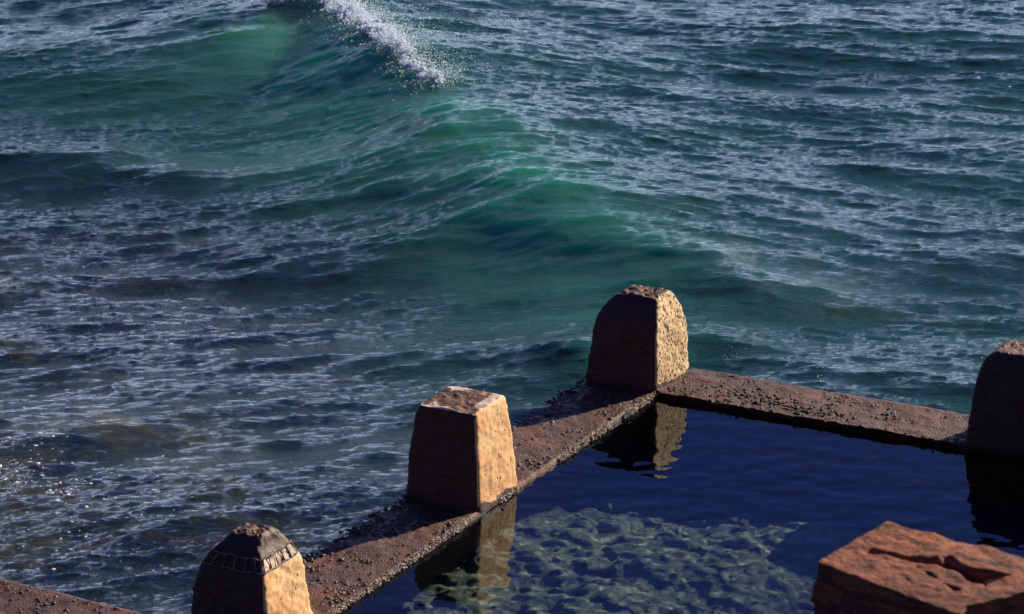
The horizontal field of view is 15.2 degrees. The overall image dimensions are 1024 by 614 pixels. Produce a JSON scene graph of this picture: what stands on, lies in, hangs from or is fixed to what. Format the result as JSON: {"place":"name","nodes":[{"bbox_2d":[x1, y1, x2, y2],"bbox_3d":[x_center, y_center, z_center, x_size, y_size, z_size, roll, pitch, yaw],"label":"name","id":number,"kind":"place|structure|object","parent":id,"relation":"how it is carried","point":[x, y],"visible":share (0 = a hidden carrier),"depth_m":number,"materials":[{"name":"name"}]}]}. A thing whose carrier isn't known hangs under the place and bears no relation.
{"place":"outdoors","nodes":[
{"label":"outdoors","id":0,"kind":"place"},
{"bbox_2d":[0,207,407,613],"bbox_3d":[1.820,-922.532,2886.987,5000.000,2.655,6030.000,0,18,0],"label":"sea bed","id":1,"kind":"object","parent":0,"point":[41,575],"visible":0.06,"depth_m":50.84,"materials":[{"name":"grey stone"}]},
{"bbox_2d":[0,578,142,613],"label":"pool wall","id":2,"kind":"structure","parent":1,"relation":"on","point":[17,598],"depth_m":41.99,"materials":[{"name":"concrete"}]},
{"bbox_2d":[42,533,148,605],"bbox_3d":[-4.791,3.165,44.891,1.536,0.707,1.668,0,18,0],"label":"submerged rock","id":3,"kind":"object","parent":1,"relation":"on","point":[97,555],"visible":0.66,"depth_m":44.59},
{"bbox_2d":[35,224,166,277],"bbox_3d":[-6.107,-0.879,57.564,1.727,0.811,1.587,11,21,29],"label":"submerged rock","id":4,"kind":"object","parent":1,"relation":"on","point":[141,248],"visible":0.59,"depth_m":57.15,"materials":[{"name":"grey stone"}]},
{"bbox_2d":[56,270,228,346],"bbox_3d":[-4.909,-0.059,54.673,2.772,0.792,2.213,12,22,33],"label":"submerged rock","id":5,"kind":"object","parent":1,"relation":"on","point":[157,288],"visible":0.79,"depth_m":54.17,"materials":[{"name":"grey stone"}]},
{"bbox_2d":[111,529,227,608],"bbox_3d":[-3.912,3.068,44.759,1.878,0.747,1.613,0,18,0],"label":"submerged rock","id":6,"kind":"object","parent":1,"relation":"on","point":[160,576],"visible":0.64,"depth_m":44.44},
{"bbox_2d":[155,284,319,349],"bbox_3d":[-3.928,0.087,54.423,2.591,0.747,1.915,0,18,0],"label":"submerged rock","id":7,"kind":"object","parent":1,"relation":"on","point":[198,345],"visible":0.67,"depth_m":53.78,"materials":[{"name":"grey stone"}]},
{"bbox_2d":[302,375,657,613],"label":"pool wall","id":8,"kind":"structure","parent":1,"relation":"on","point":[344,572],"depth_m":44.36,"materials":[{"name":"concrete"}]},
{"bbox_2d":[191,523,312,613],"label":"concrete block","id":9,"kind":"structure","parent":8,"relation":"on","point":[247,568],"depth_m":40.64,"materials":[{"name":"concrete"}]},
{"bbox_2d":[406,386,516,513],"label":"concrete block","id":10,"kind":"structure","parent":8,"relation":"on","point":[461,454],"depth_m":44.62,"materials":[{"name":"beige concrete"}]},
{"bbox_2d":[585,285,688,392],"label":"concrete block","id":11,"kind":"structure","parent":8,"relation":"on","point":[639,338],"depth_m":48.60,"materials":[{"name":"beige concrete"}]},
{"bbox_2d":[656,368,1023,459],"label":"pool wall","id":12,"kind":"structure","parent":1,"relation":"on","point":[866,415],"depth_m":47.89,"materials":[{"name":"concrete"}]},
{"bbox_2d":[964,339,1023,453],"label":"concrete block","id":13,"kind":"structure","parent":12,"relation":"on","point":[996,419],"depth_m":46.33,"materials":[{"name":"brown concrete"}]},
{"bbox_2d":[0,0,1023,613],"bbox_3d":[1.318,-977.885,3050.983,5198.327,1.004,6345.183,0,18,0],"label":"sea water","id":14,"kind":"structure","parent":0,"point":[810,192],"depth_m":58.10,"materials":[{"name":"teal liquid"}]},
{"bbox_2d":[246,0,508,100],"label":"breaking foam","id":15,"kind":"object","parent":14,"relation":"on","point":[376,27],"visible":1,"depth_m":64.34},
{"bbox_2d":[0,18,820,595],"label":"foam flecks","id":16,"kind":"object","parent":14,"relation":"on","point":[84,480],"visible":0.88,"depth_m":46.31,"materials":[{"name":"white liquid"}]},
{"bbox_2d":[336,397,1023,613],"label":"pool water","id":17,"kind":"structure","parent":0,"point":[657,505],"depth_m":44.46,"materials":[{"name":"blue liquid"}]},
{"bbox_3d":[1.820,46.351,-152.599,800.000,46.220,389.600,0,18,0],"label":"cliff terrain","id":18,"kind":"structure","parent":0,"visible":0},
{"bbox_2d":[810,521,1023,613],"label":"sandstone boulder","id":19,"kind":"object","parent":18,"relation":"on","point":[887,567],"visible":0.95,"depth_m":23.82,"materials":[{"name":"brown stone"}]},
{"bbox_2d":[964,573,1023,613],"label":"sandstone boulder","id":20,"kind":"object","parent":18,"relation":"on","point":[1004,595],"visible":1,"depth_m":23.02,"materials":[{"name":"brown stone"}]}
]}

